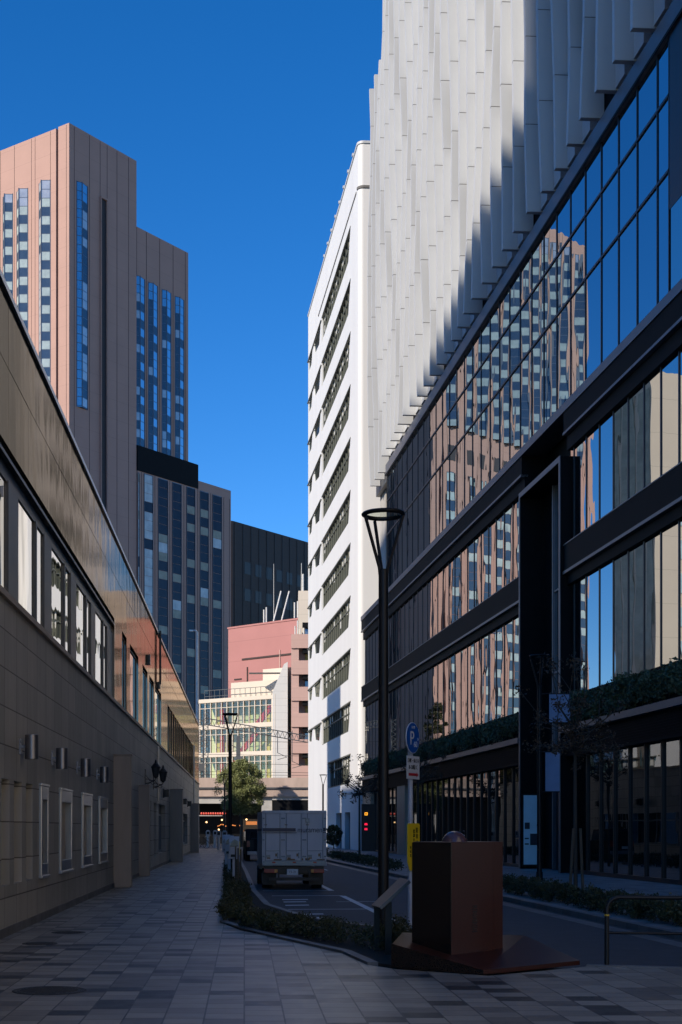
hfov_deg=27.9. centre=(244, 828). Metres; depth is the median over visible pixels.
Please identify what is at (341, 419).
ribbon window
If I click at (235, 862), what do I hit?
wooden stake
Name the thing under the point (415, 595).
ribbon window
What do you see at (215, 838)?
meter post
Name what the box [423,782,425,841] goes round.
shop window
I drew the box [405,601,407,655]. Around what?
ribbon window
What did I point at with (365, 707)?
ribbon window
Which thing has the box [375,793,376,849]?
shop window
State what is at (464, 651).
ribbon window
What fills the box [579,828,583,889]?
tree stake
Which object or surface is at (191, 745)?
window
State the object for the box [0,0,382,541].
sky
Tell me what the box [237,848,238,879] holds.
wooden stake
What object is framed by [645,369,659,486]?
ribbon window
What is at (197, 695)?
highway lamp
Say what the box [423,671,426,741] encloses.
ribbon window
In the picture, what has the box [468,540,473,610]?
ribbon window
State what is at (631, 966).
kerb
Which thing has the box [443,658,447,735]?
ribbon window
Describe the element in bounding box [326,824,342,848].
bush
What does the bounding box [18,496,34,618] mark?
window
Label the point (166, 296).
bay window
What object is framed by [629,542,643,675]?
ribbon window
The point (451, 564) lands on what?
ribbon window
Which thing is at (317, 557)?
window
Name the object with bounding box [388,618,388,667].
ribbon window
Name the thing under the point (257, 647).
pink building
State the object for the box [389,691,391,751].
ribbon window
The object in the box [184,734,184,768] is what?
window
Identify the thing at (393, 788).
shop window
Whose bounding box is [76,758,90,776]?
wall lamp
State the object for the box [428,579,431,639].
ribbon window
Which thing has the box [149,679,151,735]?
window
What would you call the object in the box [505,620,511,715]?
ribbon window
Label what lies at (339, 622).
ribbon window
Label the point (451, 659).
ribbon window
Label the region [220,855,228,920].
kerb
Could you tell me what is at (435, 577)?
ribbon window
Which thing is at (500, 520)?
ribbon window
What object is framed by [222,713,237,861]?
street lamp
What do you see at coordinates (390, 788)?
shop window
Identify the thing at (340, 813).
doorway
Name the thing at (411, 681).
ribbon window
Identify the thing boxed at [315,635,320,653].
window
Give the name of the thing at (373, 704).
ribbon window
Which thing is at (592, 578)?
ribbon window
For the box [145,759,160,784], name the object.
wall lantern
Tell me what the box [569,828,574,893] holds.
tree stake
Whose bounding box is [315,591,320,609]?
window
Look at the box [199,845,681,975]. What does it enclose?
road
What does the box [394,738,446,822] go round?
tree
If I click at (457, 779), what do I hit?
shop window
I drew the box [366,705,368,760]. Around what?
ribbon window
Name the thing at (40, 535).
window
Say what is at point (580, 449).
ribbon window
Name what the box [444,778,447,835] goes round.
shop window
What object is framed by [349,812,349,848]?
doorway
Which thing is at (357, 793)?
tree
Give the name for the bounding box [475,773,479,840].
shop window
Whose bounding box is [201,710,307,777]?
catenary gantry
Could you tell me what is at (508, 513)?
ribbon window
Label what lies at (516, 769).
shop window
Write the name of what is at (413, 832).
yellow sign
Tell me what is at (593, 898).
hedge
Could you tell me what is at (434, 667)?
ribbon window
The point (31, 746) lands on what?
wall lamp
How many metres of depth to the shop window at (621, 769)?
47.68 m
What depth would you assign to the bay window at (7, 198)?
242.72 m
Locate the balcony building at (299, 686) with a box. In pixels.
[291,563,307,777]
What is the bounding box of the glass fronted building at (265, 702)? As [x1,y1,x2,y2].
[199,662,290,777]
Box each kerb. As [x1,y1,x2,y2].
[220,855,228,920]
[220,921,377,965]
[239,857,407,931]
[326,859,681,940]
[587,964,681,968]
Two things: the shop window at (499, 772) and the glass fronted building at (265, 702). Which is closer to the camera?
the shop window at (499, 772)
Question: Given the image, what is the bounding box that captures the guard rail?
[604,895,681,964]
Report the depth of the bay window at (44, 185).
237.56 m
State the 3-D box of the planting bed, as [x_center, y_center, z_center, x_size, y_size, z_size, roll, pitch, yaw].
[-0.584,1.790,67.016,3.527,0.120,99.965,0,0,-3]
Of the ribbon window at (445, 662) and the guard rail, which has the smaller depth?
the guard rail
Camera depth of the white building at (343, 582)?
119.97 m
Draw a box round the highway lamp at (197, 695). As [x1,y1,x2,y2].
[189,630,198,722]
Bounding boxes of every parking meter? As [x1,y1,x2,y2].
[222,835,229,866]
[224,836,233,870]
[229,837,238,877]
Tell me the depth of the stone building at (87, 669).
30.26 m
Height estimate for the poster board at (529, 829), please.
3.150 m
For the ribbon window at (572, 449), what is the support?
in the finned building at (525, 332)
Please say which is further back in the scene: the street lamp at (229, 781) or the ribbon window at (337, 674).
the ribbon window at (337, 674)
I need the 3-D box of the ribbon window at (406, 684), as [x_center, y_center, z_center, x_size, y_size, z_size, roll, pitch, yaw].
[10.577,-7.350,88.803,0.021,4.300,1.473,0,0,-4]
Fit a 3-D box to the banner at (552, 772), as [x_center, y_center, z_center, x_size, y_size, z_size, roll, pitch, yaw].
[10.275,-1.900,45.890,0.650,1.376,0.036,0,0,0]
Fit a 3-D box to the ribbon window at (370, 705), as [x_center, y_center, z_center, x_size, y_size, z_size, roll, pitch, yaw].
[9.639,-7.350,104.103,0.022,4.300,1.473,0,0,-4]
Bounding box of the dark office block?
[231,521,307,626]
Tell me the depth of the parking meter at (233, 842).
41.37 m
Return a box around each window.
[0,470,7,591]
[3,193,12,295]
[16,188,27,330]
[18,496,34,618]
[37,524,43,627]
[39,179,50,382]
[39,783,49,878]
[52,546,63,647]
[59,788,73,873]
[65,565,69,653]
[76,181,87,409]
[76,582,85,669]
[81,792,93,867]
[87,598,90,674]
[95,610,102,686]
[98,796,108,863]
[104,623,106,690]
[122,637,123,707]
[130,649,135,719]
[136,275,144,446]
[142,668,145,729]
[148,282,157,450]
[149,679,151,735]
[155,689,159,743]
[158,805,160,852]
[162,289,170,455]
[167,708,167,751]
[170,712,170,754]
[172,715,172,756]
[175,296,183,459]
[183,814,184,843]
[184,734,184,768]
[187,739,187,771]
[191,745,191,775]
[246,821,256,824]
[315,325,320,352]
[315,370,320,394]
[315,414,320,437]
[315,458,320,480]
[315,502,320,523]
[315,546,320,566]
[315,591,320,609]
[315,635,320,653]
[315,680,320,696]
[315,724,320,740]
[321,226,350,336]
[321,278,350,381]
[321,331,350,427]
[321,384,350,472]
[321,437,350,517]
[321,490,350,562]
[321,542,350,608]
[321,595,350,654]
[321,648,350,699]
[321,701,350,744]
[328,754,350,787]
[365,640,365,683]
[365,707,365,761]
[366,637,368,682]
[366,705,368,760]
[369,634,371,680]
[369,703,371,758]
[372,631,374,678]
[372,701,374,758]
[375,628,377,676]
[375,700,377,758]
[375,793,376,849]
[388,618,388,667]
[389,616,391,666]
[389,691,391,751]
[389,788,390,850]
[393,612,395,663]
[393,689,395,751]
[393,788,394,851]
[397,608,399,660]
[397,687,399,750]
[401,605,403,658]
[401,684,403,748]
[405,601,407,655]
[405,682,407,747]
[409,596,412,652]
[409,679,412,722]
[413,593,416,649]
[413,676,416,724]
[413,784,416,822]
[418,588,421,646]
[418,673,421,743]
[419,783,420,841]
[423,583,426,642]
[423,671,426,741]
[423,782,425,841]
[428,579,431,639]
[428,668,431,740]
[428,781,430,841]
[433,574,436,635]
[433,665,436,739]
[433,780,436,840]
[438,569,442,631]
[438,661,442,737]
[438,780,441,840]
[443,564,447,628]
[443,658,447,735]
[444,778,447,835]
[449,558,453,624]
[449,655,453,733]
[449,777,453,831]
[455,553,459,619]
[455,651,459,732]
[455,776,459,831]
[461,546,466,615]
[461,647,466,728]
[462,775,465,836]
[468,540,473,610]
[468,643,473,726]
[468,774,472,840]
[474,638,480,723]
[475,534,480,605]
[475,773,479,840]
[482,527,487,600]
[482,634,487,723]
[482,772,487,840]
[489,520,495,596]
[489,630,495,721]
[489,770,494,841]
[497,512,503,590]
[497,625,503,718]
[497,769,502,841]
[505,505,511,584]
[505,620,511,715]
[505,767,511,862]
[513,499,518,579]
[513,616,518,713]
[514,766,518,863]
[571,449,572,538]
[571,584,572,693]
[575,437,585,535]
[575,576,585,690]
[577,755,585,869]
[587,425,598,526]
[587,568,598,689]
[588,752,598,871]
[600,413,611,517]
[600,561,612,685]
[602,751,612,872]
[614,399,626,507]
[614,552,626,679]
[616,747,627,874]
[629,384,642,497]
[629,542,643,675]
[631,744,643,875]
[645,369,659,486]
[645,532,659,669]
[647,742,660,877]
[662,352,677,474]
[662,522,677,664]
[664,738,678,879]
[680,348,681,461]
[680,519,681,658]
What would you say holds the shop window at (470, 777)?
in the finned building at (525, 332)
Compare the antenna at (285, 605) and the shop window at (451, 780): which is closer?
the shop window at (451, 780)
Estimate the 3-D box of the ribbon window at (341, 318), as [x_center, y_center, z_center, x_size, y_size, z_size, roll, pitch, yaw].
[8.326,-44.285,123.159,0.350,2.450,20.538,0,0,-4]
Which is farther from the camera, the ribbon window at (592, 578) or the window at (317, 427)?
the window at (317, 427)
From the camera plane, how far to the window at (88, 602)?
34.80 m
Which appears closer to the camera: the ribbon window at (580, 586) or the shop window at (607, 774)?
the shop window at (607, 774)
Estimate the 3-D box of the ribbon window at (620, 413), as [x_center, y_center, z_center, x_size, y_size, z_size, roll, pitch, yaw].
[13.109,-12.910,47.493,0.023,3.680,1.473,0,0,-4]
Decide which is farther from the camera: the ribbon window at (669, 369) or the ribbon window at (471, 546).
the ribbon window at (471, 546)
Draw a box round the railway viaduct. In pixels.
[199,778,307,833]
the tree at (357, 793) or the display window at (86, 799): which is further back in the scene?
the tree at (357, 793)
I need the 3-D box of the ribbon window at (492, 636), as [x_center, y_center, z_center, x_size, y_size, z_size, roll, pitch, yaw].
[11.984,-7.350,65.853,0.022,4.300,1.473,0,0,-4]
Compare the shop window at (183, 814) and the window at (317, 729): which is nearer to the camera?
the shop window at (183, 814)
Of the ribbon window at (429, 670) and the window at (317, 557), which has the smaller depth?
the ribbon window at (429, 670)
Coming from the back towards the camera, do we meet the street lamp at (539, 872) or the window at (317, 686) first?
the window at (317, 686)
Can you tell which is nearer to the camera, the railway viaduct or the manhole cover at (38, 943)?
the manhole cover at (38, 943)
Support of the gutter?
on the road
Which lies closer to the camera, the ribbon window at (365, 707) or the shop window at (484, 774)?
the shop window at (484, 774)
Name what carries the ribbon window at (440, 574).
in the finned building at (525, 332)
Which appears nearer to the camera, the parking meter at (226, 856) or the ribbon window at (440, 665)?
the parking meter at (226, 856)
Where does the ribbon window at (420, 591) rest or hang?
in the finned building at (525, 332)
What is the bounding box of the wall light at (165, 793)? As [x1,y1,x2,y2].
[163,788,168,797]
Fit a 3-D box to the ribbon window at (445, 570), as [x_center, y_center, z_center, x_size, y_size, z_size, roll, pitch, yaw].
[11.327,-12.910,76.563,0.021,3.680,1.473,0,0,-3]
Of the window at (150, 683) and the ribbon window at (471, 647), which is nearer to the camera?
the window at (150, 683)
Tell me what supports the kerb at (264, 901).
on the road
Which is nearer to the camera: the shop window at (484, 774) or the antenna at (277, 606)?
the shop window at (484, 774)
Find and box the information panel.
[372,878,410,954]
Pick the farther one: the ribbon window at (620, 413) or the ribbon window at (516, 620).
the ribbon window at (516, 620)
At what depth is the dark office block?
363.56 m
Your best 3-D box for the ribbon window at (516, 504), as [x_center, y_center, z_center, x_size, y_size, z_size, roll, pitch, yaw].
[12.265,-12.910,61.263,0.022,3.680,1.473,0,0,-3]
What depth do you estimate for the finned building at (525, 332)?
59.17 m
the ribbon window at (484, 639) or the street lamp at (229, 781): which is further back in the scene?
the ribbon window at (484, 639)
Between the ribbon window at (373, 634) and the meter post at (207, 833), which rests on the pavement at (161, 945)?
the meter post at (207, 833)
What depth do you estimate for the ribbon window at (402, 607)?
90.37 m
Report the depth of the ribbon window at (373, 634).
102.67 m
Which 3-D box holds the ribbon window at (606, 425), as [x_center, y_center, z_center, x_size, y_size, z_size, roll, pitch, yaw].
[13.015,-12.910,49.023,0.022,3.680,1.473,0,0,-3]
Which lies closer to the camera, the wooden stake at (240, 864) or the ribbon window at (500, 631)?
the wooden stake at (240, 864)
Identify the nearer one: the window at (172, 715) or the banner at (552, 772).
the banner at (552, 772)
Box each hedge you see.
[213,878,254,919]
[221,860,241,884]
[228,906,350,940]
[326,850,405,870]
[329,913,411,950]
[503,873,574,902]
[563,882,681,925]
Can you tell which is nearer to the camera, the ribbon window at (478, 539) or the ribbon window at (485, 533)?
the ribbon window at (485, 533)
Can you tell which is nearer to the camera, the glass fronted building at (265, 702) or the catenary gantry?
the catenary gantry
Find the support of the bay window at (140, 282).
in the hotel tower
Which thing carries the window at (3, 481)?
in the stone building at (87, 669)
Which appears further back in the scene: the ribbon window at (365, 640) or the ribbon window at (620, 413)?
the ribbon window at (365, 640)
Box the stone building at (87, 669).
[0,269,199,938]
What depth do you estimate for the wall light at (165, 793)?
65.14 m
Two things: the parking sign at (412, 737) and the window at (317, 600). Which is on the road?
the parking sign at (412, 737)
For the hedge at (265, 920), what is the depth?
22.27 m
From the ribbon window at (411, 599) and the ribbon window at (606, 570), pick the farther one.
the ribbon window at (411, 599)
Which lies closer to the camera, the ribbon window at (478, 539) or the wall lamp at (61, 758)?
the wall lamp at (61, 758)
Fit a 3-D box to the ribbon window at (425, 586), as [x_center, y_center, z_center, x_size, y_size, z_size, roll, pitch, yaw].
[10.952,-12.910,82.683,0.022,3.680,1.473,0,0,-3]
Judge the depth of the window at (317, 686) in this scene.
137.66 m
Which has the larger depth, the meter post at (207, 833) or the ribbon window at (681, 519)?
the meter post at (207, 833)
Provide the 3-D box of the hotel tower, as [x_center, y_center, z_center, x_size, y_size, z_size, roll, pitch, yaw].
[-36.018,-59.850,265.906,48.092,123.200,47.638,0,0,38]
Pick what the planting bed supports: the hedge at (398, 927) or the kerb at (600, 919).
the hedge at (398, 927)
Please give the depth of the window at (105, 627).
39.05 m
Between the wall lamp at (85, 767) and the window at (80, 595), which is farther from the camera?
the window at (80, 595)
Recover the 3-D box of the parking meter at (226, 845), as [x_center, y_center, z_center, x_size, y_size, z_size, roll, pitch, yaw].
[-0.510,1.000,46.990,0.340,1.500,0.300,0,0,0]
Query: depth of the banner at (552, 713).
45.88 m
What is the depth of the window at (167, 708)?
70.60 m
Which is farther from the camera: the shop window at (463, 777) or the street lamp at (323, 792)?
the street lamp at (323, 792)
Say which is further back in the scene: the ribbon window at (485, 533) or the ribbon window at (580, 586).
the ribbon window at (485, 533)
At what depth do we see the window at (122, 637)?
44.55 m
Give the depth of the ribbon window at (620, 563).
47.53 m
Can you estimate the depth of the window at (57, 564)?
29.02 m
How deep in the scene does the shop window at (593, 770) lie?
50.88 m
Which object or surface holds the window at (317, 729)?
in the white building at (343, 582)
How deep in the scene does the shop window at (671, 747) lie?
43.10 m
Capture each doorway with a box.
[340,813,341,847]
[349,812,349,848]
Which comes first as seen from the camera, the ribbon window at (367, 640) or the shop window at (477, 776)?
the shop window at (477, 776)
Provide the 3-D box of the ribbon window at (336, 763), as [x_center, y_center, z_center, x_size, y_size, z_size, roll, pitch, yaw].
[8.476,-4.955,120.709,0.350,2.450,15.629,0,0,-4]
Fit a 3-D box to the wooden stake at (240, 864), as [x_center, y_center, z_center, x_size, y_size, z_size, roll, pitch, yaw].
[-0.100,1.165,37.800,0.044,1.170,0.044,0,0,0]
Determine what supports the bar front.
on the ground
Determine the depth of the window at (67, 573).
30.66 m
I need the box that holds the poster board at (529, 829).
[522,794,536,865]
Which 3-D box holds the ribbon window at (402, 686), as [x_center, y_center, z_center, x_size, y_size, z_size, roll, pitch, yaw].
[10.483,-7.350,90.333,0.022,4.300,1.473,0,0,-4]
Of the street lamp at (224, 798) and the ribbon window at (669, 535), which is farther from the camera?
the street lamp at (224, 798)
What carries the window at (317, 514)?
in the white building at (343, 582)
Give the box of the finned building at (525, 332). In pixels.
[359,0,681,884]
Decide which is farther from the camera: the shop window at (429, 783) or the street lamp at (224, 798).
the street lamp at (224, 798)
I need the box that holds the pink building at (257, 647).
[227,618,297,697]
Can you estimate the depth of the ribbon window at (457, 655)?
73.63 m
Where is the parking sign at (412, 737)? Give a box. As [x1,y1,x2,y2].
[406,722,418,925]
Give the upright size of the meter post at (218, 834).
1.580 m
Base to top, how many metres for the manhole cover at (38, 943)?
0.008 m
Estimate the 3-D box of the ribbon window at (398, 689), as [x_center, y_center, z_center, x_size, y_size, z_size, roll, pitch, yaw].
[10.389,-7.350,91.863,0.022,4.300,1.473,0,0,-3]
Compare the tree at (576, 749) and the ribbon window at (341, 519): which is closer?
the tree at (576, 749)
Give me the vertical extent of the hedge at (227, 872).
0.527 m
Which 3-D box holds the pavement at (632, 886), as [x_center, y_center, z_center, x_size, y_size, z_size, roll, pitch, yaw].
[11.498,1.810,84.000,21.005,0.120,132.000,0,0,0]
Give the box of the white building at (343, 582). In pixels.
[307,140,379,849]
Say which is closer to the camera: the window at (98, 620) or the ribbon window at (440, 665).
the window at (98, 620)
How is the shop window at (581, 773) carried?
in the finned building at (525, 332)
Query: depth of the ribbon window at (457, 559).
73.63 m
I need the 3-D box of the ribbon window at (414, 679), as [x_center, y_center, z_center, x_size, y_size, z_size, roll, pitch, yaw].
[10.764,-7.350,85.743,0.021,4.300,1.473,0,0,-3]
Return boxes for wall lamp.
[19,734,38,759]
[51,748,67,768]
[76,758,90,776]
[96,767,108,782]
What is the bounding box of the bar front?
[199,815,256,842]
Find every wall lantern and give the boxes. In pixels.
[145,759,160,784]
[153,765,167,789]
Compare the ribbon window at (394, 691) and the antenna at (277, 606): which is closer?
the ribbon window at (394, 691)
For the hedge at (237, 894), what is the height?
0.507 m
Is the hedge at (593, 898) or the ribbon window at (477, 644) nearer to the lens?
the hedge at (593, 898)
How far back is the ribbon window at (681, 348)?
42.00 m
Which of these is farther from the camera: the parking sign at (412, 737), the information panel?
the parking sign at (412, 737)
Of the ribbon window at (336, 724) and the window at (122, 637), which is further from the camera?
the ribbon window at (336, 724)
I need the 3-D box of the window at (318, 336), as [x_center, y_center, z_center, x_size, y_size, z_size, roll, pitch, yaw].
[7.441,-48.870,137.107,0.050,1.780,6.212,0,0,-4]
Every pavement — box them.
[0,849,681,1023]
[326,847,681,931]
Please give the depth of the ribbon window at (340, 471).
123.24 m
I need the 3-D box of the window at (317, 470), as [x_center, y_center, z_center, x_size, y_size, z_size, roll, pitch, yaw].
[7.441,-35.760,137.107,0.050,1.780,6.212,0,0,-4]
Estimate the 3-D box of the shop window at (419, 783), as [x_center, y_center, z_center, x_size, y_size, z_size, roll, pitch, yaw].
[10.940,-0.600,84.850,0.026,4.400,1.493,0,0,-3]
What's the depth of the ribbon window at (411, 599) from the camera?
87.14 m
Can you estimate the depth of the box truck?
41.23 m
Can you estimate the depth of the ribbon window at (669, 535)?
42.96 m
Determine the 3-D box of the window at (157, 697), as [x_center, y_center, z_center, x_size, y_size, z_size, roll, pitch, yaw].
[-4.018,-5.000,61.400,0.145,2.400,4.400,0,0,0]
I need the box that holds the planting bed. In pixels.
[226,859,431,971]
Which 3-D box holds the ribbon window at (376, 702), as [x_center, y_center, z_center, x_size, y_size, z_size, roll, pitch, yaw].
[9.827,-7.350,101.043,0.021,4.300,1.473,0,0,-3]
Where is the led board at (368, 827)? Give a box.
[361,804,375,850]
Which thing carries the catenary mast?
on the railway viaduct
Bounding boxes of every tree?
[212,758,267,846]
[329,754,377,853]
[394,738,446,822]
[512,652,630,885]
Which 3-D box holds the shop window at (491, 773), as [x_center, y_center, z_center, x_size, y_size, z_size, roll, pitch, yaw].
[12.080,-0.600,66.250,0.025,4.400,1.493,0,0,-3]
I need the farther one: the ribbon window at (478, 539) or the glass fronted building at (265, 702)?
the glass fronted building at (265, 702)
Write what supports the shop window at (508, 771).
in the finned building at (525, 332)
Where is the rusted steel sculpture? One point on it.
(457, 901)
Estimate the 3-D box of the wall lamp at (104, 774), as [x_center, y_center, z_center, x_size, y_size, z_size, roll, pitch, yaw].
[-3.706,-1.400,35.700,0.328,0.420,0.236,0,0,0]
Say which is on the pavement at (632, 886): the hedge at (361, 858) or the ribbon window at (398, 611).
the hedge at (361, 858)
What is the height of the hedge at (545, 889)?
0.614 m
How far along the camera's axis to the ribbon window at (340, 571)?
123.33 m
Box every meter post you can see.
[206,830,209,846]
[213,830,216,847]
[216,830,220,849]
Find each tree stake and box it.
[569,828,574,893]
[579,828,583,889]
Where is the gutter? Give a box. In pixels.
[326,862,681,946]
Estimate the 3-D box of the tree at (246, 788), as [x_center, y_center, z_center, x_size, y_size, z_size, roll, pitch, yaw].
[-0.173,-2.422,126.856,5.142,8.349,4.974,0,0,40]
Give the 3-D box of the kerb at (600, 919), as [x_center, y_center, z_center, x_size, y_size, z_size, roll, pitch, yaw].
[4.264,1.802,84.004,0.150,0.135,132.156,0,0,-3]
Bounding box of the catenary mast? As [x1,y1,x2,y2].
[199,719,204,777]
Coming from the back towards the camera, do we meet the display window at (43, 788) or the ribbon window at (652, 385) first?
the ribbon window at (652, 385)
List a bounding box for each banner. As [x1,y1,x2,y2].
[542,693,569,722]
[542,751,559,791]
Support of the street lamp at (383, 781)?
on the planting bed
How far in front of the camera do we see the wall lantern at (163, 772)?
57.92 m
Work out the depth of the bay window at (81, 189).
236.86 m
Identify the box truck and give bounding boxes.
[250,811,325,887]
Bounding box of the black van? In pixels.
[243,829,256,860]
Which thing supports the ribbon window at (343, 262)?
in the white building at (343, 582)
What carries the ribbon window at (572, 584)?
in the finned building at (525, 332)
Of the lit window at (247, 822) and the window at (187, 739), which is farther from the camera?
the lit window at (247, 822)
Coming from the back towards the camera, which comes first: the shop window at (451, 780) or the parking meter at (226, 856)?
the shop window at (451, 780)
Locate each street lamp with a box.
[221,774,227,830]
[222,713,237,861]
[320,774,326,810]
[361,508,404,936]
[529,654,549,880]
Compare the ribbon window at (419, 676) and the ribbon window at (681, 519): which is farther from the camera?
the ribbon window at (419, 676)
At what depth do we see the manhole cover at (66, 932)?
22.77 m
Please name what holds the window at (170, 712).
in the stone building at (87, 669)
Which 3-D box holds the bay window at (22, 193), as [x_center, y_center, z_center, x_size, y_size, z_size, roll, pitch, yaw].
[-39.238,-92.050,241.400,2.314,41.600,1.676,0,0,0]
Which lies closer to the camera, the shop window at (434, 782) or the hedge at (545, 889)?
the hedge at (545, 889)
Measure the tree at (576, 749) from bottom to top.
6.172 m
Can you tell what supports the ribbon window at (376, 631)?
in the finned building at (525, 332)
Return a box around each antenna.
[273,591,281,620]
[281,591,289,619]
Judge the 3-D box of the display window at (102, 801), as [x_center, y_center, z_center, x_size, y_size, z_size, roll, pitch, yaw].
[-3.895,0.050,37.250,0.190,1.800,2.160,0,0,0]
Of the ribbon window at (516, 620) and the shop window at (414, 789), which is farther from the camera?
the shop window at (414, 789)
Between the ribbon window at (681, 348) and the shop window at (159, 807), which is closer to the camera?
the ribbon window at (681, 348)
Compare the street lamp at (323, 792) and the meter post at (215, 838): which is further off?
the street lamp at (323, 792)
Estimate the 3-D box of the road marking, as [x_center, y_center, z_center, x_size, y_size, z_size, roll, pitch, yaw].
[1.975,1.842,35.200,2.850,0.004,20.400,0,0,0]
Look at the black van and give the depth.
77.04 m
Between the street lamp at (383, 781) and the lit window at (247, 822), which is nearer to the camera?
the street lamp at (383, 781)
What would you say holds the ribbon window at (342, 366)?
in the white building at (343, 582)
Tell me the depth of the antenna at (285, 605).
203.45 m
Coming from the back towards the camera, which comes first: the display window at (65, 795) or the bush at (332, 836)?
the bush at (332, 836)
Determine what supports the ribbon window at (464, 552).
in the finned building at (525, 332)
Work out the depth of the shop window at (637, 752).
46.18 m
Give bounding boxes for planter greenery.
[359,712,518,776]
[559,656,681,725]
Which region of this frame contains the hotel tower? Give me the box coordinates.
[0,123,230,777]
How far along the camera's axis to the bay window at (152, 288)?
252.08 m
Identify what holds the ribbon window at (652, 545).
in the finned building at (525, 332)
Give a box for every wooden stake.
[235,846,235,879]
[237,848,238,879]
[240,849,240,880]
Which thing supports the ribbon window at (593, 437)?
in the finned building at (525, 332)
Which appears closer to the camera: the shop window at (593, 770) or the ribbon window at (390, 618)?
the shop window at (593, 770)
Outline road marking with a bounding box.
[282,885,411,928]
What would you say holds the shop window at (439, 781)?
in the finned building at (525, 332)
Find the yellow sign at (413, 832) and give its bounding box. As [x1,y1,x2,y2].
[407,823,419,870]
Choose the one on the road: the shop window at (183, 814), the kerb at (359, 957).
the kerb at (359, 957)
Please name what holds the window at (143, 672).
in the stone building at (87, 669)
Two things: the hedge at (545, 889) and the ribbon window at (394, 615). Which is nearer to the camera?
the hedge at (545, 889)
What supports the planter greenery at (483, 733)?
in the finned building at (525, 332)
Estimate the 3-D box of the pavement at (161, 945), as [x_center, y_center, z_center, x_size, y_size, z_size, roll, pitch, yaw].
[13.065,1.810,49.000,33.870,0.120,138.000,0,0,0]
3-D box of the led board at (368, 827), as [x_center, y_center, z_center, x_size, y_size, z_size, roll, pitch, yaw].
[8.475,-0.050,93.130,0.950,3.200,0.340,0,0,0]
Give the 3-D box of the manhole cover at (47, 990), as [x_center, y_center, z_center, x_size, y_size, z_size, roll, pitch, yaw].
[-2.100,1.742,14.700,0.800,0.008,0.800,0,0,0]
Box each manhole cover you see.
[12,986,85,994]
[22,942,57,944]
[51,931,84,933]
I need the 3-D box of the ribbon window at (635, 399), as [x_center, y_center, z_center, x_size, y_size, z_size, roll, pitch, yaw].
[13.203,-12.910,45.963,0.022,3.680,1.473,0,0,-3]
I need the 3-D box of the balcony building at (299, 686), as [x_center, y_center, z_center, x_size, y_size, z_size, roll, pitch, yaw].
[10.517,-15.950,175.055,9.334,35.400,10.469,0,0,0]
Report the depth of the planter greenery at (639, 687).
45.04 m
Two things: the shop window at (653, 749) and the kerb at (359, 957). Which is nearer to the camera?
the kerb at (359, 957)
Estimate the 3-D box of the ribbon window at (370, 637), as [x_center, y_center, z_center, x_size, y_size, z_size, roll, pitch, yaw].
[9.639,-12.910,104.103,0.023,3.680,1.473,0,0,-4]
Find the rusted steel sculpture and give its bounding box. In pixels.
[391,831,579,974]
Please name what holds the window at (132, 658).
in the stone building at (87, 669)
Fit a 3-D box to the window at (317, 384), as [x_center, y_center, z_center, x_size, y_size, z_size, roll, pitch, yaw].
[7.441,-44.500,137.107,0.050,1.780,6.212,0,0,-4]
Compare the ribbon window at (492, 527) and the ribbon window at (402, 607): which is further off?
the ribbon window at (402, 607)
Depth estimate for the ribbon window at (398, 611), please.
91.88 m

